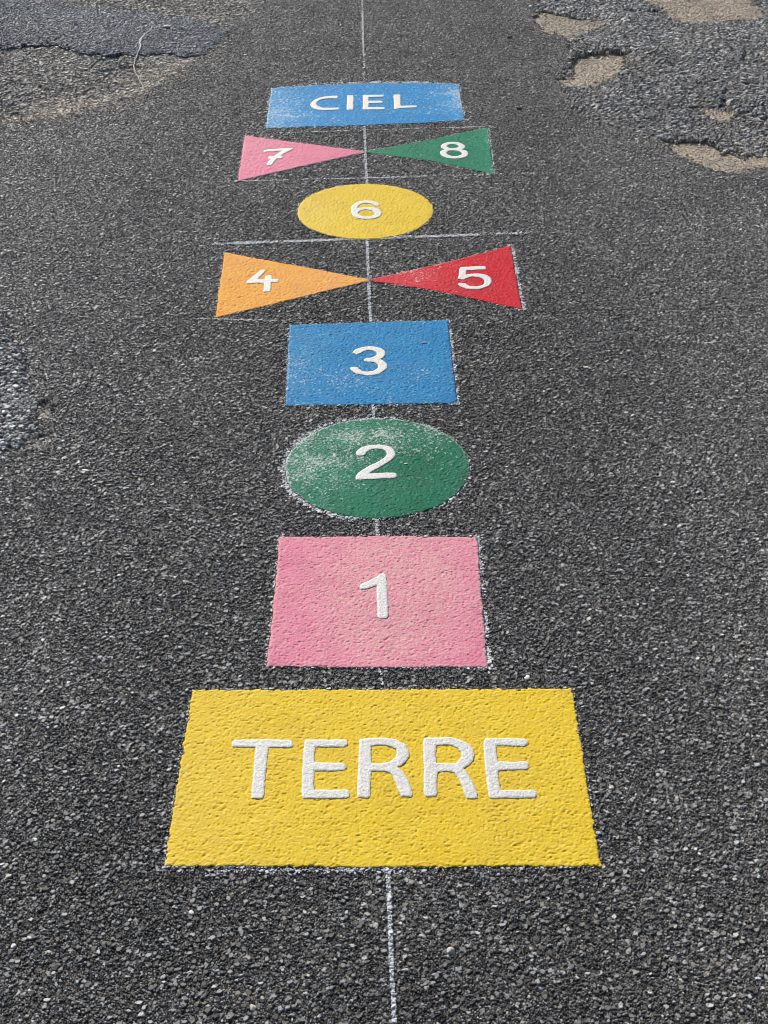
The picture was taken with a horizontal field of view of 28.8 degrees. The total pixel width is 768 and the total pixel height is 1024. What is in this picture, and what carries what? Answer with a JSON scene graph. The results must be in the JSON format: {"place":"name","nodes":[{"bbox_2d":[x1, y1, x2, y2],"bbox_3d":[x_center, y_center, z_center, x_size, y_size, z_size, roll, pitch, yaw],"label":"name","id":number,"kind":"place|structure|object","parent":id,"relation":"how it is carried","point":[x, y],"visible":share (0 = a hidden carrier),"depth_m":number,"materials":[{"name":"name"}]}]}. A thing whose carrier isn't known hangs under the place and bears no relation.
{"place":"outdoors","nodes":[
{"label":"outdoors","id":0,"kind":"place"},
{"bbox_2d":[0,0,767,1023],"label":"ground","id":1,"kind":"structure","parent":0,"point":[608,504],"depth_m":3.08,"materials":[{"name":"grey asphalt"}]},
{"bbox_2d":[0,333,39,454],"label":"weathered asphalt","id":2,"kind":"structure","parent":1,"relation":"on","point":[17,425],"depth_m":3.50,"materials":[{"name":"grey asphalt"}]},
{"bbox_2d":[24,435,51,450],"bbox_3d":[-0.768,-0.152,3.348,0.073,0.014,0.075,-1,35,0],"label":"sandy hole","id":3,"kind":"object","parent":1,"relation":"on","point":[41,444],"visible":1,"depth_m":3.34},
{"bbox_2d":[36,403,51,422],"bbox_3d":[-0.786,-0.228,3.460,0.057,0.015,0.117,-1,35,0],"label":"sandy hole","id":4,"kind":"object","parent":1,"relation":"on","point":[45,413],"visible":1,"depth_m":3.45,"materials":[{"name":"beige sand"}]},
{"bbox_2d":[0,45,210,124],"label":"worn asphalt","id":5,"kind":"structure","parent":1,"relation":"on","point":[57,82],"depth_m":5.37,"materials":[{"name":"grey asphalt"}]},
{"bbox_2d":[133,25,153,90],"bbox_3d":[-0.897,-1.684,5.534,0.056,0.012,0.731,-3,35,-3],"label":"chalk squiggle","id":6,"kind":"object","parent":5,"relation":"on","point":[140,40],"visible":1,"depth_m":5.58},
{"bbox_2d":[0,2,228,57],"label":"asphalt patch","id":7,"kind":"object","parent":1,"relation":"on","point":[102,32],"visible":1,"depth_m":5.78,"materials":[{"name":"grey asphalt"}]},
{"bbox_2d":[78,0,266,29],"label":"worn asphalt","id":8,"kind":"structure","parent":1,"relation":"on","point":[226,14],"depth_m":6.04,"materials":[{"name":"grey asphalt"}]},
{"bbox_2d":[200,317,291,321],"bbox_3d":[-0.353,-0.491,3.818,0.237,0.004,0.008,3,35,5],"label":"chalk line","id":9,"kind":"object","parent":1,"relation":"on","point":[242,319],"visible":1,"depth_m":3.82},
{"bbox_2d":[250,1004,256,1011],"bbox_3d":[-0.184,0.699,2.110,0.010,0.006,0.012,-11,36,-14],"label":"pebble","id":10,"kind":"object","parent":1,"relation":"on","point":[253,1007],"visible":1,"depth_m":2.11,"materials":[{"name":"stone"}]},
{"bbox_2d":[214,252,368,317],"bbox_3d":[-0.242,-0.610,3.988,0.411,0.005,0.395,-1,35,0],"label":"chalk outline","id":11,"kind":"object","parent":1,"relation":"on","point":[274,304],"visible":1,"depth_m":4.01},
{"bbox_2d":[215,252,368,317],"bbox_3d":[-0.241,-0.608,3.990,0.404,0.010,0.390,-1,35,0],"label":"painted triangle","id":12,"kind":"object","parent":1,"relation":"on","point":[248,283],"visible":1,"depth_m":3.99,"materials":[{"name":"orange paint"}]},
{"bbox_2d":[237,135,361,177],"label":"chalk outline","id":13,"kind":"object","parent":1,"relation":"on","point":[296,142],"visible":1,"depth_m":4.74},
{"bbox_2d":[237,135,364,180],"bbox_3d":[-0.258,-1.117,4.722,0.394,0.011,0.384,-1,35,0],"label":"painted triangle","id":14,"kind":"object","parent":1,"relation":"on","point":[261,156],"visible":1,"depth_m":4.73,"materials":[{"name":"pink paint"}]},
{"bbox_2d":[361,0,365,80],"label":"chalk line","id":15,"kind":"object","parent":1,"relation":"on","point":[362,13],"visible":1,"depth_m":5.71,"materials":[{"name":"white paint"}]},
{"bbox_2d":[264,79,465,128],"bbox_3d":[-0.066,-1.402,5.122,0.677,0.005,0.482,-1,35,0],"label":"chalk outline","id":16,"kind":"object","parent":1,"relation":"on","point":[366,82],"visible":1,"depth_m":5.28,"materials":[{"name":"paint"}]},
{"bbox_2d":[266,83,463,128],"bbox_3d":[-0.064,-1.388,5.107,0.664,0.011,0.433,-1,35,0],"label":"painted rectangle","id":17,"kind":"object","parent":1,"relation":"on","point":[353,104],"visible":1,"depth_m":5.10,"materials":[{"name":"blue paint"}]},
{"bbox_2d":[297,184,433,239],"bbox_3d":[-0.054,-0.880,4.378,0.400,0.011,0.398,-1,35,0],"label":"painted circle","id":18,"kind":"object","parent":1,"relation":"on","point":[366,211],"visible":1,"depth_m":4.37,"materials":[{"name":"yellow paint"}]},
{"bbox_2d":[363,126,367,183],"bbox_3d":[-0.059,-1.136,4.741,0.012,0.005,0.494,-1,35,-1],"label":"chalk line","id":19,"kind":"object","parent":1,"relation":"on","point":[365,146],"visible":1,"depth_m":4.72,"materials":[{"name":"white paint"}]},
{"bbox_2d":[365,239,372,321],"bbox_3d":[-0.041,-0.626,4.007,0.011,0.006,0.500,-1,35,-1],"label":"chalk line","id":20,"kind":"object","parent":1,"relation":"on","point":[368,276],"visible":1,"depth_m":3.99,"materials":[{"name":"white paint"}]},
{"bbox_2d":[285,320,456,405],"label":"painted square","id":21,"kind":"structure","parent":1,"relation":"on","point":[385,363],"depth_m":3.62,"materials":[{"name":"blue paint"}]},
{"bbox_2d":[284,319,459,406],"bbox_3d":[-0.033,-0.368,3.638,0.422,0.006,0.427,-1,35,0],"label":"chalk outline","id":22,"kind":"object","parent":1,"relation":"on","point":[453,353],"visible":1,"depth_m":3.60,"materials":[{"name":"paint"}]},
{"bbox_2d":[371,404,374,417],"bbox_3d":[-0.025,-0.232,3.442,0.009,0.004,0.062,-1,35,0],"label":"chalk line","id":23,"kind":"object","parent":1,"relation":"on","point":[373,408],"visible":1,"depth_m":3.44,"materials":[{"name":"white paint"}]},
{"bbox_2d":[274,415,472,521],"bbox_3d":[-0.022,-0.100,3.253,0.432,0.005,0.424,-1,35,0],"label":"chalk outline","id":24,"kind":"object","parent":1,"relation":"on","point":[287,486],"visible":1,"depth_m":3.19,"materials":[{"name":"paint"}]},
{"bbox_2d":[212,231,539,244],"bbox_3d":[-0.011,-0.774,4.220,0.945,0.006,0.021,-3,35,-3],"label":"chalk line","id":25,"kind":"object","parent":1,"relation":"on","point":[335,239],"visible":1,"depth_m":4.21,"materials":[{"name":"white paint"}]},
{"bbox_2d":[266,536,487,668],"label":"painted square","id":26,"kind":"structure","parent":1,"relation":"on","point":[374,602],"depth_m":2.86,"materials":[{"name":"pink paint"}]},
{"bbox_2d":[284,418,469,519],"bbox_3d":[-0.014,-0.098,3.255,0.404,0.011,0.401,-1,35,0],"label":"painted circle","id":27,"kind":"object","parent":1,"relation":"on","point":[359,468],"visible":1,"depth_m":3.24,"materials":[{"name":"green paint"}]},
{"bbox_2d":[375,518,379,535],"bbox_3d":[-0.014,0.031,3.064,0.010,0.004,0.062,-1,35,0],"label":"chalk line","id":28,"kind":"object","parent":1,"relation":"on","point":[376,530],"visible":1,"depth_m":3.06,"materials":[{"name":"white paint"}]},
{"bbox_2d":[264,534,493,669],"bbox_3d":[-0.008,0.165,2.872,0.424,0.006,0.425,-1,35,0],"label":"chalk outline","id":29,"kind":"object","parent":1,"relation":"on","point":[489,662],"visible":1,"depth_m":2.81,"materials":[{"name":"paint"}]},
{"bbox_2d":[206,171,554,181],"bbox_3d":[-0.008,-1.025,4.581,1.071,0.005,0.013,-2,35,-2],"label":"chalk line","id":30,"kind":"object","parent":1,"relation":"on","point":[368,177],"visible":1,"depth_m":4.58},
{"bbox_2d":[156,685,605,874],"bbox_3d":[-0.006,0.435,2.484,0.696,0.005,0.437,-1,35,0],"label":"chalk outline","id":31,"kind":"object","parent":1,"relation":"on","point":[348,870],"visible":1,"depth_m":2.32,"materials":[{"name":"paint"}]},
{"bbox_2d":[164,688,601,868],"bbox_3d":[-0.003,0.435,2.490,0.681,0.012,0.419,-1,35,0],"label":"painted rectangle","id":32,"kind":"object","parent":1,"relation":"on","point":[415,778],"visible":1,"depth_m":2.47,"materials":[{"name":"yellow paint"}]},
{"bbox_2d":[0,0,767,452],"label":"loose grit","id":33,"kind":"object","parent":1,"relation":"on","point":[38,422],"visible":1,"depth_m":5.04,"materials":[{"name":"grey gravel"}]},
{"bbox_2d":[277,126,492,132],"bbox_3d":[0.005,-1.257,4.913,0.716,0.005,0.011,-3,35,-3],"label":"chalk line","id":34,"kind":"object","parent":1,"relation":"on","point":[384,129],"visible":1,"depth_m":4.91,"materials":[{"name":"white paint"}]},
{"bbox_2d":[385,867,396,1023],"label":"chalk line","id":35,"kind":"object","parent":1,"relation":"on","point":[391,957],"visible":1,"depth_m":2.19,"materials":[{"name":"white paint"}]},
{"bbox_2d":[366,128,494,174],"bbox_3d":[0.143,-1.146,4.759,0.402,0.011,0.395,-1,35,0],"label":"painted triangle","id":36,"kind":"object","parent":1,"relation":"on","point":[470,150],"visible":1,"depth_m":4.75,"materials":[{"name":"green paint"}]},
{"bbox_2d":[371,128,495,173],"bbox_3d":[0.144,-1.148,4.756,0.410,0.005,0.401,-1,35,0],"label":"chalk outline","id":37,"kind":"object","parent":1,"relation":"on","point":[450,165],"visible":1,"depth_m":4.74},
{"bbox_2d":[371,246,521,309],"bbox_3d":[0.159,-0.628,4.013,0.394,0.012,0.387,-1,35,0],"label":"painted triangle","id":38,"kind":"object","parent":1,"relation":"on","point":[490,276],"visible":1,"depth_m":4.00,"materials":[{"name":"red paint"}]},
{"bbox_2d":[370,244,526,309],"bbox_3d":[0.165,-0.631,4.012,0.410,0.006,0.408,-1,35,0],"label":"chalk outline","id":39,"kind":"object","parent":1,"relation":"on","point":[516,271],"visible":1,"depth_m":3.98,"materials":[{"name":"paint"}]},
{"bbox_2d":[447,947,454,954],"bbox_3d":[0.098,0.642,2.187,0.012,0.007,0.014,-7,35,-10],"label":"pebble","id":40,"kind":"object","parent":1,"relation":"on","point":[450,950],"visible":1,"depth_m":2.18,"materials":[{"name":"stone"}]},
{"bbox_2d":[533,12,605,40],"bbox_3d":[0.673,-1.906,5.852,0.352,0.017,0.290,24,42,31],"label":"sandy hole","id":41,"kind":"object","parent":1,"relation":"on","point":[567,28],"visible":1,"depth_m":5.84,"materials":[{"name":"beige sand"}]},
{"bbox_2d":[560,53,624,88],"bbox_3d":[0.763,-1.599,5.418,0.219,0.026,0.456,9,36,13],"label":"sandy hole","id":42,"kind":"object","parent":1,"relation":"on","point":[596,68],"visible":0.96,"depth_m":5.41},
{"bbox_2d":[530,0,767,169],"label":"weathered asphalt","id":43,"kind":"structure","parent":1,"relation":"on","point":[680,68],"depth_m":5.33,"materials":[{"name":"grey asphalt"}]},
{"bbox_2d":[644,0,763,23],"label":"sandy hole","id":44,"kind":"object","parent":1,"relation":"on","point":[696,11],"visible":1,"depth_m":5.98,"materials":[{"name":"beige sand"}]},
{"bbox_2d":[663,142,767,172],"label":"sandy hole","id":45,"kind":"object","parent":1,"relation":"on","point":[705,155],"visible":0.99,"depth_m":4.70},
{"bbox_2d":[699,108,734,124],"bbox_3d":[1.113,-1.326,5.011,0.130,0.015,0.163,-1,35,0],"label":"sandy hole","id":46,"kind":"object","parent":1,"relation":"on","point":[722,116],"visible":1,"depth_m":5.01,"materials":[{"name":"beige sand"}]}
]}

